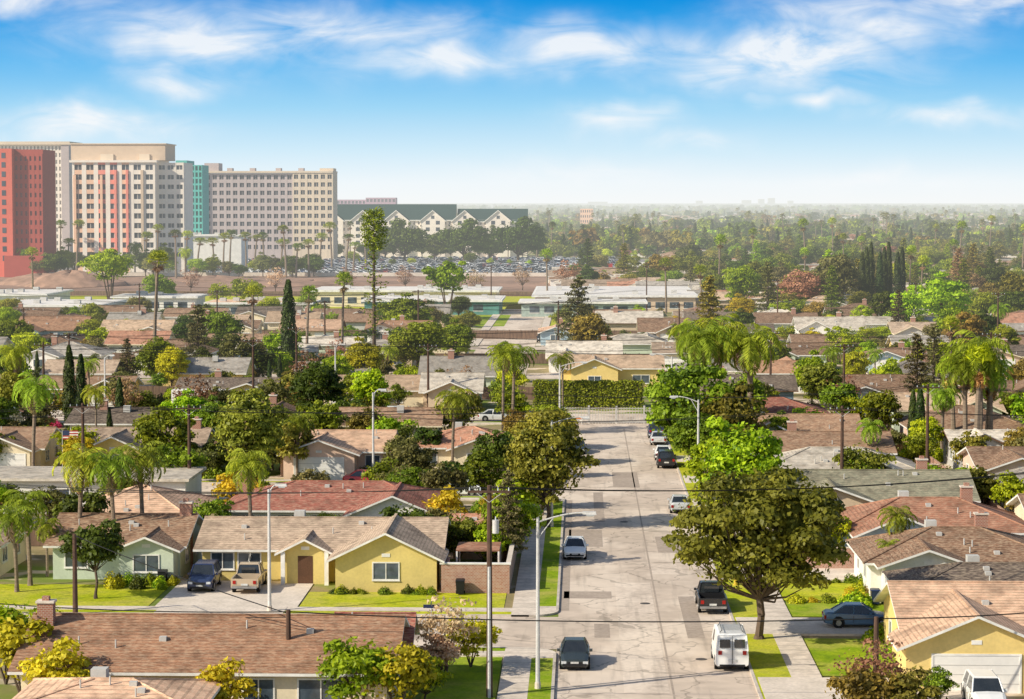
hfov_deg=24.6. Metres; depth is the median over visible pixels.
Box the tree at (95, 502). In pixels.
[51,485,110,518]
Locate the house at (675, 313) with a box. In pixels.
[672,307,722,317]
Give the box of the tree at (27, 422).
[19,409,55,426]
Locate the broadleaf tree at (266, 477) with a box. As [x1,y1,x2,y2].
[224,457,270,485]
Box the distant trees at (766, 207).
[458,203,1023,211]
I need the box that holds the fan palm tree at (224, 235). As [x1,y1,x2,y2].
[219,232,230,271]
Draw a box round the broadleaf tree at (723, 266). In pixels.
[696,258,728,274]
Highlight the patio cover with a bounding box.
[456,542,500,561]
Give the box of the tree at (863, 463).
[848,456,880,468]
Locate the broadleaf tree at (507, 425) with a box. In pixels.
[503,415,525,431]
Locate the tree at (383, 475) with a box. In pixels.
[373,465,422,481]
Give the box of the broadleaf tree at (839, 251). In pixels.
[833,248,854,259]
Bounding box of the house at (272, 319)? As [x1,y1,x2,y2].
[264,306,323,329]
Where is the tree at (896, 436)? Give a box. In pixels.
[880,426,906,448]
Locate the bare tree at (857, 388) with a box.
[826,374,862,393]
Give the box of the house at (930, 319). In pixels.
[922,317,945,321]
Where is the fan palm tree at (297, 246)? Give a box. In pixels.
[291,243,304,277]
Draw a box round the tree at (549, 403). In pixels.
[537,400,567,412]
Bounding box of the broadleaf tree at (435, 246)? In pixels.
[419,232,449,259]
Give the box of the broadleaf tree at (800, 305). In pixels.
[789,299,808,311]
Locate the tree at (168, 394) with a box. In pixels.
[164,387,181,401]
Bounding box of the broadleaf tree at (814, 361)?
[790,349,836,402]
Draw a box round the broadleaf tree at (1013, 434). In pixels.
[1001,426,1023,445]
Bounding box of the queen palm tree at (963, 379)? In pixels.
[935,346,986,429]
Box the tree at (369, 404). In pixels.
[360,395,392,406]
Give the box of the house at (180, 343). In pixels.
[131,339,218,369]
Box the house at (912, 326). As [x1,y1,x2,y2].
[886,316,935,338]
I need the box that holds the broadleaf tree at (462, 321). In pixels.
[449,316,467,325]
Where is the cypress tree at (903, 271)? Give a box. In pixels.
[900,247,906,293]
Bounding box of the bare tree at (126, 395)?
[106,376,145,406]
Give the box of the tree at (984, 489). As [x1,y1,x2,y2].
[969,465,1004,504]
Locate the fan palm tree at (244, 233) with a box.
[238,231,251,266]
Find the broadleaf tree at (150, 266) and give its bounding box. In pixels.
[141,258,165,273]
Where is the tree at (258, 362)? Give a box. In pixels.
[240,348,276,376]
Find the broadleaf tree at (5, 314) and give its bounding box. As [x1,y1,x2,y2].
[0,309,16,320]
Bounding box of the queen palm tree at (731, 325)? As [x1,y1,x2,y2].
[692,312,747,381]
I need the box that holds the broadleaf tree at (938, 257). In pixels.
[931,252,947,263]
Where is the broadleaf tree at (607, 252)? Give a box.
[602,248,613,257]
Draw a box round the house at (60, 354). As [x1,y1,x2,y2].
[24,334,116,369]
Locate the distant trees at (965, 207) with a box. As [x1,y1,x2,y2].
[444,203,1018,211]
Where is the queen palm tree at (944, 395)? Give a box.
[925,380,961,452]
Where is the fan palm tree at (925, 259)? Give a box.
[916,254,929,282]
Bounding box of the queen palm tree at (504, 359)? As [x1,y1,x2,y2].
[485,343,521,430]
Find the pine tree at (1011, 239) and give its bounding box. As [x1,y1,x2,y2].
[1004,228,1017,248]
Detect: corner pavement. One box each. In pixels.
[504,647,555,657]
[511,606,558,616]
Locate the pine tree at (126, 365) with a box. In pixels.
[117,338,141,378]
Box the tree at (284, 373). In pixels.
[282,369,294,375]
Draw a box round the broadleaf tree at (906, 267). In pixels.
[891,261,909,276]
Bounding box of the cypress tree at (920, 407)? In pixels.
[913,386,925,426]
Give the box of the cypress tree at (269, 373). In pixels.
[266,359,271,376]
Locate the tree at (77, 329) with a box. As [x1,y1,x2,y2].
[74,325,91,334]
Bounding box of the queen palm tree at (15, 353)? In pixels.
[0,342,32,372]
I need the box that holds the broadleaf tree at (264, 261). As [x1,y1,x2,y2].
[252,252,271,276]
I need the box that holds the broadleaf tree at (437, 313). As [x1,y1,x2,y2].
[424,306,446,321]
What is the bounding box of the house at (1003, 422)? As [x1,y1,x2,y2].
[895,405,1023,444]
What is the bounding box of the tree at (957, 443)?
[949,430,991,464]
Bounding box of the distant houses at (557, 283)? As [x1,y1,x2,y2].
[554,213,1002,293]
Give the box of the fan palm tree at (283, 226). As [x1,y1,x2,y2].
[277,224,289,277]
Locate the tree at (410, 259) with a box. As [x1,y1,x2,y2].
[407,257,416,262]
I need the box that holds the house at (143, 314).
[106,307,165,319]
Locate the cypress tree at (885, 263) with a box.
[882,247,888,293]
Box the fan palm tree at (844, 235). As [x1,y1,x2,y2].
[838,233,847,253]
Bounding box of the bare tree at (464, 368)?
[447,364,474,371]
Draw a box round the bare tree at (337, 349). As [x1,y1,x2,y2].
[325,339,347,356]
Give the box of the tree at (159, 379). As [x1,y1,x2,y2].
[147,372,168,385]
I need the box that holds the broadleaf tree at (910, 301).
[890,289,924,321]
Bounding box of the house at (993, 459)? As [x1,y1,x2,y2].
[956,445,1023,474]
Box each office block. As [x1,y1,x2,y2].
[337,198,396,203]
[580,209,592,223]
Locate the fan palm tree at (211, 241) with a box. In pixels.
[206,237,219,271]
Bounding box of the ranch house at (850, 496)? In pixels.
[794,456,980,506]
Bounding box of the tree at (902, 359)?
[899,353,929,361]
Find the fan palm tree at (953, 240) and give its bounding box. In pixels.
[949,238,958,266]
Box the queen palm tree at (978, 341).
[944,329,1013,429]
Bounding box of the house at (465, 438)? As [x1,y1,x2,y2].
[417,422,516,473]
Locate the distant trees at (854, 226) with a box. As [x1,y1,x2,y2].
[457,207,1023,255]
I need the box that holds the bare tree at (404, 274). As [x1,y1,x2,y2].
[395,264,415,285]
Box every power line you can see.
[0,291,203,296]
[0,404,69,410]
[0,603,285,612]
[1,483,507,492]
[2,327,302,335]
[2,484,497,492]
[4,404,92,411]
[4,406,195,418]
[5,327,287,335]
[7,486,479,492]
[8,406,173,417]
[8,487,467,493]
[9,291,213,296]
[22,612,285,617]
[28,308,267,313]
[30,340,253,349]
[36,342,381,349]
[39,308,279,313]
[52,342,397,349]
[66,333,377,340]
[71,301,315,307]
[72,400,558,412]
[75,535,285,612]
[79,333,391,340]
[80,344,420,353]
[81,301,326,307]
[82,298,358,304]
[93,400,580,412]
[94,298,371,304]
[95,345,427,353]
[103,340,238,348]
[184,402,654,414]
[188,290,411,295]
[204,402,675,414]
[254,338,594,346]
[268,338,609,346]
[289,326,605,333]
[290,611,873,621]
[303,326,620,333]
[304,301,552,307]
[315,301,563,307]
[323,301,542,305]
[338,407,829,421]
[359,407,851,421]
[377,297,647,303]
[389,297,659,303]
[416,290,632,294]
[423,304,667,310]
[424,290,642,294]
[430,345,661,350]
[434,304,679,310]
[435,344,677,350]
[447,332,753,340]
[461,332,770,340]
[471,474,1019,490]
[481,345,829,354]
[481,473,1023,490]
[482,385,916,397]
[498,345,845,354]
[499,473,1018,490]
[501,385,936,397]
[509,472,1023,490]
[553,301,789,306]
[564,301,800,306]
[637,333,980,342]
[653,333,996,342]
[680,303,919,308]
[691,303,930,308]
[716,283,917,288]
[721,283,908,288]
[744,293,988,299]
[755,293,999,299]
[773,332,1023,337]
[786,332,1023,337]
[834,407,1009,415]
[836,344,938,350]
[855,407,1023,415]
[860,345,1023,351]
[879,612,1023,618]
[919,385,1023,391]
[939,385,1021,390]
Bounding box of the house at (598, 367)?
[557,354,664,388]
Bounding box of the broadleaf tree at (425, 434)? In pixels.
[413,427,442,445]
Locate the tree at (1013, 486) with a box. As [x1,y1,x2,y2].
[989,469,1023,511]
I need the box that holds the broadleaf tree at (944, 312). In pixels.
[933,300,972,334]
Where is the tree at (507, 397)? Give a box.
[491,383,527,415]
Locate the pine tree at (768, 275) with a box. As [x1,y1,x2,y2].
[753,262,782,311]
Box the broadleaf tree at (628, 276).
[618,273,637,278]
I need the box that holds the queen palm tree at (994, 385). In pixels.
[973,360,1014,429]
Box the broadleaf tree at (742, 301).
[725,292,755,313]
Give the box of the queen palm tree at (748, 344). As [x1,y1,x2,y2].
[719,322,781,408]
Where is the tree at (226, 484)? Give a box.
[211,472,265,504]
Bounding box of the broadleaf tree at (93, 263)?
[84,255,104,271]
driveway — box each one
[155,580,312,606]
[676,456,704,461]
[683,476,696,482]
[721,568,856,581]
[735,617,873,635]
[758,677,1007,698]
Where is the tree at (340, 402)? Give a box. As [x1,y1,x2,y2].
[331,394,368,406]
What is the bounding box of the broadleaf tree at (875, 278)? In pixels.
[871,266,893,293]
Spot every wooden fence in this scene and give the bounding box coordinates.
[26,526,44,545]
[112,352,856,363]
[139,385,533,399]
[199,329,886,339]
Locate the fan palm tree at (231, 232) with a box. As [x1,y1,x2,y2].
[225,229,236,260]
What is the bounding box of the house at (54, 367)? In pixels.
[39,359,122,375]
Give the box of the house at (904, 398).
[886,385,1007,431]
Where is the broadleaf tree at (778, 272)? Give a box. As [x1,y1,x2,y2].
[771,262,794,280]
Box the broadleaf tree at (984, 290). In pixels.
[977,281,1002,293]
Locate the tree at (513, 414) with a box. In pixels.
[501,407,525,425]
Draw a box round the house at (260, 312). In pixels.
[235,306,303,329]
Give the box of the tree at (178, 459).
[151,441,210,471]
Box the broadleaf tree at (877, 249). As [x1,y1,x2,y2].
[868,244,882,254]
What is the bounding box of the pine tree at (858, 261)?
[844,258,859,297]
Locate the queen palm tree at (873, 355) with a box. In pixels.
[866,348,884,367]
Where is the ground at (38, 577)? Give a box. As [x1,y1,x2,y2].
[0,203,1023,698]
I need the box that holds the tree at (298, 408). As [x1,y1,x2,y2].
[295,405,321,425]
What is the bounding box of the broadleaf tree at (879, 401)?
[863,389,903,430]
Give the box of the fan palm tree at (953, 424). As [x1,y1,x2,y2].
[935,356,959,429]
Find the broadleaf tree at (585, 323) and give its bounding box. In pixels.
[569,312,612,339]
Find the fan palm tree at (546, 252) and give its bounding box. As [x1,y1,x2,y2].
[539,248,553,290]
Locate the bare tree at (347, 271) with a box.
[336,267,357,284]
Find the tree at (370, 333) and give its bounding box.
[362,329,382,339]
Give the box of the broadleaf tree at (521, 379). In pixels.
[494,369,529,386]
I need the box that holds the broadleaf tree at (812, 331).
[803,327,820,333]
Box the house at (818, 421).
[757,413,862,430]
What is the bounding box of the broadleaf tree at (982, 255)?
[976,252,995,266]
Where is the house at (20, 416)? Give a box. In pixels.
[1,407,26,421]
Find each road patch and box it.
[414,634,440,639]
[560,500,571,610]
[564,591,611,598]
[569,530,602,546]
[583,447,598,458]
[593,492,604,521]
[594,624,609,637]
[612,472,639,486]
[615,583,669,692]
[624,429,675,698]
[651,564,678,573]
[655,537,680,552]
[678,596,704,637]
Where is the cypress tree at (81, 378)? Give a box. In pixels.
[75,354,87,405]
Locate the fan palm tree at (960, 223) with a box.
[956,220,967,252]
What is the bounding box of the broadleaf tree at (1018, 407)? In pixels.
[1009,393,1023,423]
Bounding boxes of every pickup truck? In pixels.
[231,562,266,591]
[694,580,727,612]
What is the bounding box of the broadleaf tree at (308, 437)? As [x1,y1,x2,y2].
[271,414,319,459]
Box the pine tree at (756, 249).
[749,240,762,263]
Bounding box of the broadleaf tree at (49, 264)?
[36,253,60,272]
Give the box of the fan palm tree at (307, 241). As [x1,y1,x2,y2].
[302,239,314,276]
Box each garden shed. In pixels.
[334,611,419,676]
[449,513,502,559]
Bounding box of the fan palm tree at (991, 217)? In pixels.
[987,215,996,245]
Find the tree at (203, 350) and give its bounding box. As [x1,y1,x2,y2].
[193,346,215,356]
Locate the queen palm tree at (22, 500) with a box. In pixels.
[1,489,53,585]
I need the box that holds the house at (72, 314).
[26,313,85,315]
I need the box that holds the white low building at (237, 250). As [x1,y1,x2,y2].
[193,232,247,264]
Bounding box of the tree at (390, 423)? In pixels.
[366,413,418,436]
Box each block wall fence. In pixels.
[440,543,517,593]
[806,547,853,567]
[868,418,1004,509]
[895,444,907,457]
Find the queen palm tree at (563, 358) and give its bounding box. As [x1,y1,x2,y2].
[547,351,574,405]
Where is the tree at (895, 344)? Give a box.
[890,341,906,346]
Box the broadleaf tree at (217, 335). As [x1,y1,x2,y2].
[206,327,239,356]
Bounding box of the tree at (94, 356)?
[87,353,101,358]
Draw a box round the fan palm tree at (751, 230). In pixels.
[748,228,757,252]
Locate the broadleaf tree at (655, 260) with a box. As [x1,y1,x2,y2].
[644,254,673,271]
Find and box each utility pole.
[34,342,51,391]
[69,403,94,455]
[73,534,77,612]
[176,405,201,468]
[211,290,217,311]
[244,339,261,388]
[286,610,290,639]
[288,327,304,372]
[319,300,330,334]
[412,290,423,319]
[423,344,432,406]
[468,485,510,697]
[486,265,495,293]
[553,301,562,339]
[642,265,650,310]
[673,303,685,337]
[769,332,779,373]
[777,279,779,311]
[829,406,855,468]
[835,344,853,412]
[873,616,878,671]
[917,384,939,462]
[982,332,1000,346]
[992,292,1004,327]
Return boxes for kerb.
[24,612,528,616]
[202,482,282,483]
[416,646,524,647]
[551,653,555,698]
[556,499,564,609]
[666,436,762,698]
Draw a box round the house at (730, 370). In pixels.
[670,359,745,373]
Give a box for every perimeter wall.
[49,272,545,275]
[70,291,532,295]
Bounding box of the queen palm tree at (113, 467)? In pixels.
[81,449,139,519]
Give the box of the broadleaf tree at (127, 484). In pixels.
[98,477,136,493]
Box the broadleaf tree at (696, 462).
[681,436,732,486]
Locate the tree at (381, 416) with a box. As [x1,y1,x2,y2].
[349,408,386,428]
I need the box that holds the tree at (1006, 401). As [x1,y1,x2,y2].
[996,389,1023,419]
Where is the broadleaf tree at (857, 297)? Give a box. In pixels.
[845,290,871,304]
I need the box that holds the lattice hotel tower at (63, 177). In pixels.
[0,141,78,251]
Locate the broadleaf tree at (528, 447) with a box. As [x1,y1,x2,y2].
[502,406,600,526]
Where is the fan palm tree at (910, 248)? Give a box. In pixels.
[905,245,917,283]
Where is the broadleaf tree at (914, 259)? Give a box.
[906,254,928,268]
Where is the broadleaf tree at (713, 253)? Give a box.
[707,250,725,258]
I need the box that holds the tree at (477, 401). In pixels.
[444,387,484,425]
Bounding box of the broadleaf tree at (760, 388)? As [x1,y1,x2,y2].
[730,374,768,410]
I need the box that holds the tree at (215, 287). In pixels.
[208,282,231,299]
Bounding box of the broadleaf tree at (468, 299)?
[446,296,471,312]
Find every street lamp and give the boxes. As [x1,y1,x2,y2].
[104,354,114,396]
[267,484,286,610]
[335,344,344,402]
[372,389,386,466]
[535,511,596,688]
[550,416,589,526]
[559,361,586,407]
[650,353,672,367]
[670,396,698,480]
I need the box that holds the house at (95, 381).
[37,370,143,408]
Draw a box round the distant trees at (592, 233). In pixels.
[538,207,1015,251]
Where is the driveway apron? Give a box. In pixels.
[154,605,287,613]
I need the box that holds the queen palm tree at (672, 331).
[668,318,706,364]
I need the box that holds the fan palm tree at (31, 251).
[24,246,38,288]
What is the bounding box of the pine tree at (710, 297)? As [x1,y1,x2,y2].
[689,275,724,330]
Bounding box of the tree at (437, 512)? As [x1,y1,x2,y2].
[423,504,463,534]
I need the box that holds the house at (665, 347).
[650,342,713,370]
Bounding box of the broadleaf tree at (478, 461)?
[459,449,506,494]
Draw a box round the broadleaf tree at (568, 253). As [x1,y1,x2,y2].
[563,250,573,257]
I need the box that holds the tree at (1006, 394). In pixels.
[1001,390,1011,399]
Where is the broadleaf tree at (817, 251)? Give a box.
[807,245,823,259]
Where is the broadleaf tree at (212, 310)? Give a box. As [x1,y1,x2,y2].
[198,308,215,313]
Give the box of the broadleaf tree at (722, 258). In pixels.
[714,256,731,262]
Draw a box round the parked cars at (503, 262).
[188,256,614,272]
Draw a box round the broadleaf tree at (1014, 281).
[995,271,1023,301]
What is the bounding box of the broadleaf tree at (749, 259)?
[736,257,752,262]
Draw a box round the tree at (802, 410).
[792,406,825,412]
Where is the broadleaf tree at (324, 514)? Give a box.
[317,511,339,515]
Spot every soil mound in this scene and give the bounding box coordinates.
[0,273,51,284]
[13,270,134,287]
[173,275,264,281]
[248,280,392,286]
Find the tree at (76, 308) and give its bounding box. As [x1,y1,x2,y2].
[69,306,81,314]
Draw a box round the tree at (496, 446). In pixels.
[470,429,515,472]
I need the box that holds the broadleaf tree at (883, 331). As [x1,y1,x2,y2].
[873,326,890,339]
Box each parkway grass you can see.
[16,609,510,613]
[202,481,287,481]
[210,495,480,497]
[477,648,504,650]
[527,658,552,698]
[540,501,562,605]
[666,426,790,698]
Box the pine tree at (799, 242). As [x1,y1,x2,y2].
[794,234,803,249]
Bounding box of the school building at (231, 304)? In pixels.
[204,296,320,313]
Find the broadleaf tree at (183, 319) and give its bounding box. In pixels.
[174,314,198,325]
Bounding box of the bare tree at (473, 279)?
[466,268,487,285]
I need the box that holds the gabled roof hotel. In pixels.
[337,204,527,256]
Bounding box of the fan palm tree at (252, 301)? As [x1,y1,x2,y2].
[243,283,263,336]
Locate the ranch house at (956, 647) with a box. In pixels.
[873,580,1023,693]
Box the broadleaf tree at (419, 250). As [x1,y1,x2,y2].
[415,242,425,256]
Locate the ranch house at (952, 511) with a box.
[835,482,1023,546]
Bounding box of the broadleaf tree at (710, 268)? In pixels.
[697,260,722,278]
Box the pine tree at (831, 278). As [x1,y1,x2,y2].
[821,265,844,310]
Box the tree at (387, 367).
[376,359,394,374]
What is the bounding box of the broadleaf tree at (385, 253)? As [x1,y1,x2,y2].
[367,231,401,256]
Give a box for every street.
[24,415,501,420]
[24,614,557,648]
[104,347,884,349]
[137,374,1007,379]
[202,484,565,496]
[474,350,532,374]
[478,305,543,346]
[525,413,646,422]
[554,423,758,698]
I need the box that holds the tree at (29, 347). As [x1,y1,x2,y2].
[19,345,39,352]
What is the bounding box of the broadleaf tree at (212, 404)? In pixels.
[196,394,230,426]
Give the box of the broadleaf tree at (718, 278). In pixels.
[699,270,726,289]
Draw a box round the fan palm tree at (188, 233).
[181,230,194,271]
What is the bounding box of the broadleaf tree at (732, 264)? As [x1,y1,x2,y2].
[724,260,744,273]
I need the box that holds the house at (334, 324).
[278,313,345,335]
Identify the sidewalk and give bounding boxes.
[3,605,511,611]
[58,421,501,424]
[202,479,338,480]
[218,497,478,500]
[458,651,504,657]
[469,312,501,345]
[497,658,530,698]
[513,501,546,605]
[535,316,551,346]
[744,562,821,676]
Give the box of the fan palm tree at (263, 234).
[257,232,268,254]
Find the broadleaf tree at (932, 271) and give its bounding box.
[907,262,940,283]
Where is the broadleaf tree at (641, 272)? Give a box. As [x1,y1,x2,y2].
[632,267,659,276]
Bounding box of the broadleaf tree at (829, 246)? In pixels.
[827,237,844,251]
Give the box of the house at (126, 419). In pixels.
[64,397,160,432]
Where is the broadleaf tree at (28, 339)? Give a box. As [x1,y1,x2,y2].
[11,332,50,347]
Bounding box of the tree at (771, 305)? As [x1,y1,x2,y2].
[767,302,781,309]
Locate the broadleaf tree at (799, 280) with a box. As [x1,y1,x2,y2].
[780,270,818,296]
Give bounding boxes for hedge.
[445,538,452,551]
[532,379,644,406]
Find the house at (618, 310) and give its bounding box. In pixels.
[593,309,641,312]
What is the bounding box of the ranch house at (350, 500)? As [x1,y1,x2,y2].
[223,472,454,516]
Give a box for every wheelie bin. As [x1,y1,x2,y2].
[157,569,167,581]
[455,578,464,593]
[870,588,879,603]
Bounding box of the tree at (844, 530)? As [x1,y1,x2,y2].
[829,516,851,544]
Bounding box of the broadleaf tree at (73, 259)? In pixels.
[69,252,84,269]
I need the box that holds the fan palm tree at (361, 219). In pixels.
[358,217,366,265]
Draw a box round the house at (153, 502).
[83,484,216,512]
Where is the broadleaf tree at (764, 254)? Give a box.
[747,248,773,260]
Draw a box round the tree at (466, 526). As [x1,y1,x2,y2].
[441,511,481,561]
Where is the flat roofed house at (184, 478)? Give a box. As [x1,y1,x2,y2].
[0,466,205,513]
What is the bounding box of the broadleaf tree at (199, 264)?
[186,258,208,272]
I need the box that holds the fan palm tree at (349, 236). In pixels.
[342,234,355,271]
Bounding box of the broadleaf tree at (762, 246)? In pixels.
[755,242,768,253]
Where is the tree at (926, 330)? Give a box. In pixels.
[922,323,942,334]
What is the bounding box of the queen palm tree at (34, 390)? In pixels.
[11,372,59,465]
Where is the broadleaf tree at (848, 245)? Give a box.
[840,244,854,248]
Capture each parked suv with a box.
[187,559,221,590]
[646,422,663,437]
[655,449,675,467]
[961,669,1007,698]
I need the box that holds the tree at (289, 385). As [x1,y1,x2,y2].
[284,379,313,406]
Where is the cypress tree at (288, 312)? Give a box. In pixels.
[279,279,297,372]
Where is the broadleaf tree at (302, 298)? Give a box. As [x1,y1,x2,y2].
[295,295,317,307]
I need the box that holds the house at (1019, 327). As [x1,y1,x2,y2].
[1002,323,1023,334]
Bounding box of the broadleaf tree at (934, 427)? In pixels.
[908,416,944,450]
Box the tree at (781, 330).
[775,325,796,341]
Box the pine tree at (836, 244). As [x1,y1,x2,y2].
[830,235,841,254]
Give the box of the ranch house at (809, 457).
[774,446,915,468]
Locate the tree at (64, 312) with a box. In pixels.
[60,308,78,314]
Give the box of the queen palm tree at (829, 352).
[818,344,842,362]
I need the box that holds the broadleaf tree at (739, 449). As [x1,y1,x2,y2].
[702,415,784,482]
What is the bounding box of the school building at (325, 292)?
[310,284,502,306]
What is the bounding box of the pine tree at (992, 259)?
[987,256,995,268]
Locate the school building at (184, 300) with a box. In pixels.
[110,291,208,310]
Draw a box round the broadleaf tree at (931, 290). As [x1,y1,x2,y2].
[907,271,973,316]
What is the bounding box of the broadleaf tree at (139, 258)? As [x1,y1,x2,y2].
[134,249,149,275]
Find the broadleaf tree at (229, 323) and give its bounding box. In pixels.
[198,312,244,336]
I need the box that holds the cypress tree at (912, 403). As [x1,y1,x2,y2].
[907,389,916,435]
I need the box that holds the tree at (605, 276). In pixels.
[598,272,610,278]
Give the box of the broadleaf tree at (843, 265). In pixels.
[812,253,862,301]
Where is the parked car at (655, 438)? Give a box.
[649,431,666,444]
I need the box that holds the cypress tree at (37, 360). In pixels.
[34,351,39,379]
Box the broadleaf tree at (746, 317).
[729,308,756,323]
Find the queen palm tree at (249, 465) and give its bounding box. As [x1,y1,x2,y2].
[225,448,271,515]
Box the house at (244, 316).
[187,309,251,319]
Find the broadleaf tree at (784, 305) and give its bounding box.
[773,299,797,311]
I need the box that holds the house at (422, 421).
[335,405,442,436]
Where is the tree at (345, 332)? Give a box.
[339,326,349,335]
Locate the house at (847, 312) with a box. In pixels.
[822,307,876,316]
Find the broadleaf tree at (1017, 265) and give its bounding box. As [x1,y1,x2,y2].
[1011,261,1023,268]
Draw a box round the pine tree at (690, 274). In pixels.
[683,261,695,281]
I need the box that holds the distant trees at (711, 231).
[457,207,1022,258]
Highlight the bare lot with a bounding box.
[0,276,549,291]
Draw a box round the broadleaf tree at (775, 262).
[760,256,780,266]
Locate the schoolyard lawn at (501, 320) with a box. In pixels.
[455,315,510,325]
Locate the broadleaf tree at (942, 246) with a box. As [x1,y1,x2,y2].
[939,238,957,251]
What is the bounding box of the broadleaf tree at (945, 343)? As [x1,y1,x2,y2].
[916,341,960,364]
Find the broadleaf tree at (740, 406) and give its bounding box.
[681,381,770,444]
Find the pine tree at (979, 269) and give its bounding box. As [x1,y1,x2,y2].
[974,266,982,277]
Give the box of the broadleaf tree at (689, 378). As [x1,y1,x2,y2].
[642,356,734,460]
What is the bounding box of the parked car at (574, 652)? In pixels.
[557,637,591,668]
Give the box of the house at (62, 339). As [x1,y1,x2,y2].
[40,332,87,343]
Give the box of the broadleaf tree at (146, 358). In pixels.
[134,336,176,375]
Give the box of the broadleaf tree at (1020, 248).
[1017,242,1022,256]
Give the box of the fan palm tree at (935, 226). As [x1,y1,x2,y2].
[933,224,939,242]
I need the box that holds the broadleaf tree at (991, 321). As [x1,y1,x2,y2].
[976,309,1001,337]
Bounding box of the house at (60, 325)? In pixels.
[16,316,92,335]
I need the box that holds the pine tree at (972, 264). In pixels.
[965,243,983,272]
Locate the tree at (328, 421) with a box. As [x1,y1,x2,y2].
[302,399,342,428]
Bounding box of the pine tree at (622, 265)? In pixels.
[612,243,634,273]
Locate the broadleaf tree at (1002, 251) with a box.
[984,241,1009,258]
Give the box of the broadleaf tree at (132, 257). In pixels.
[121,253,135,267]
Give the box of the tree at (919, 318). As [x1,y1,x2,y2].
[908,314,929,321]
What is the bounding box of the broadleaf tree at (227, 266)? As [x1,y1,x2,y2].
[220,261,234,275]
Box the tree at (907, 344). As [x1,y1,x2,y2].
[899,338,926,348]
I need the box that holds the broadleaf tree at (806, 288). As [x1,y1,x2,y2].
[776,269,825,297]
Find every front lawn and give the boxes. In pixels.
[0,584,168,605]
[299,592,506,607]
[777,583,867,599]
[785,603,883,616]
[803,638,896,675]
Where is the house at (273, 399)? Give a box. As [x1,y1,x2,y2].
[245,393,304,421]
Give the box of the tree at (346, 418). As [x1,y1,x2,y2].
[321,412,349,428]
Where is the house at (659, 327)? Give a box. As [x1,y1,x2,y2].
[636,318,691,341]
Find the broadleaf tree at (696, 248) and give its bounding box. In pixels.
[679,241,702,255]
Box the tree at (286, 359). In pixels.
[271,351,293,375]
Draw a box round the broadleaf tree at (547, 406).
[527,404,575,419]
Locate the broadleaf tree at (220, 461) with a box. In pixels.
[191,437,229,477]
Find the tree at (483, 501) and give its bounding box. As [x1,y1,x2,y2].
[474,493,519,512]
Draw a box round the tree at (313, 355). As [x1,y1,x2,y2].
[298,352,328,360]
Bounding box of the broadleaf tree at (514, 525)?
[478,497,529,561]
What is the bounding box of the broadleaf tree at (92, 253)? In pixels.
[83,252,101,262]
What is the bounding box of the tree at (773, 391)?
[766,386,779,394]
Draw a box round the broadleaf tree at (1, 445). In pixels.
[0,432,15,459]
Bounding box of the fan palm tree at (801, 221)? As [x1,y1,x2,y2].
[797,218,808,265]
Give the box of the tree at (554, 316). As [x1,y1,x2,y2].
[548,309,565,322]
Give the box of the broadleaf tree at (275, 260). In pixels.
[269,255,282,271]
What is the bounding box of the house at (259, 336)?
[207,333,277,342]
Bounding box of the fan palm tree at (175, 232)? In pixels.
[170,229,180,277]
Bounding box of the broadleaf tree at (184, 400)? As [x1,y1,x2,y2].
[160,388,208,423]
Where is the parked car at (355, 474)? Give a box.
[342,469,368,479]
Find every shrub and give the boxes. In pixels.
[0,600,62,684]
[0,610,54,692]
[17,636,91,683]
[49,415,62,427]
[103,571,126,589]
[123,572,137,586]
[128,573,150,589]
[144,576,153,585]
[146,570,157,583]
[151,576,166,588]
[155,580,167,589]
[156,387,169,404]
[167,575,180,585]
[195,656,261,698]
[202,463,228,478]
[315,636,401,698]
[327,588,336,594]
[334,584,344,593]
[336,587,345,594]
[348,588,355,594]
[358,589,368,594]
[361,640,436,698]
[378,586,393,594]
[402,583,415,594]
[415,584,425,594]
[415,593,480,671]
[417,655,453,698]
[419,632,461,680]
[426,585,435,594]
[443,613,502,666]
[786,593,806,604]
[808,596,819,602]
[819,593,838,603]
[825,662,914,698]
[828,637,910,694]
[831,577,841,582]
[836,589,873,607]
[841,573,855,583]
[842,586,865,596]
[851,578,865,591]
[854,572,862,583]
[860,622,884,642]
[864,619,883,642]
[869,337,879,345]
[881,642,891,653]
[882,666,947,698]
[921,665,959,696]
[930,445,942,461]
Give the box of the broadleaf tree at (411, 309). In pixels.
[376,292,433,319]
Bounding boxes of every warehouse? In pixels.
[0,287,73,299]
[7,297,125,313]
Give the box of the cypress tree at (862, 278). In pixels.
[857,251,866,291]
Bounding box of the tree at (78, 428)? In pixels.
[49,424,99,456]
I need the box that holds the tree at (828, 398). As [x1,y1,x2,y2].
[818,380,859,412]
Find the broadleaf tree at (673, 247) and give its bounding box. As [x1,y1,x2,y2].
[668,241,687,253]
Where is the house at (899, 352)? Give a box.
[863,341,922,370]
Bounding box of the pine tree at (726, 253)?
[722,249,730,260]
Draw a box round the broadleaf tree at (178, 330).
[170,322,187,338]
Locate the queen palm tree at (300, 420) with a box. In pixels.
[283,413,318,474]
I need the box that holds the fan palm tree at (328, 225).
[323,222,336,266]
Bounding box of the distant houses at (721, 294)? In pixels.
[532,213,1019,306]
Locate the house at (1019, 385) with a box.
[968,379,1023,396]
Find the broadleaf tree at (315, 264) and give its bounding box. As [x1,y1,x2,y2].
[303,257,324,276]
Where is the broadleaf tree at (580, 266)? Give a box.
[568,264,585,269]
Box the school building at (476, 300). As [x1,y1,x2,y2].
[361,293,505,314]
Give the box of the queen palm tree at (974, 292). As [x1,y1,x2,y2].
[966,288,979,298]
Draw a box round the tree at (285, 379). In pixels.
[277,371,309,386]

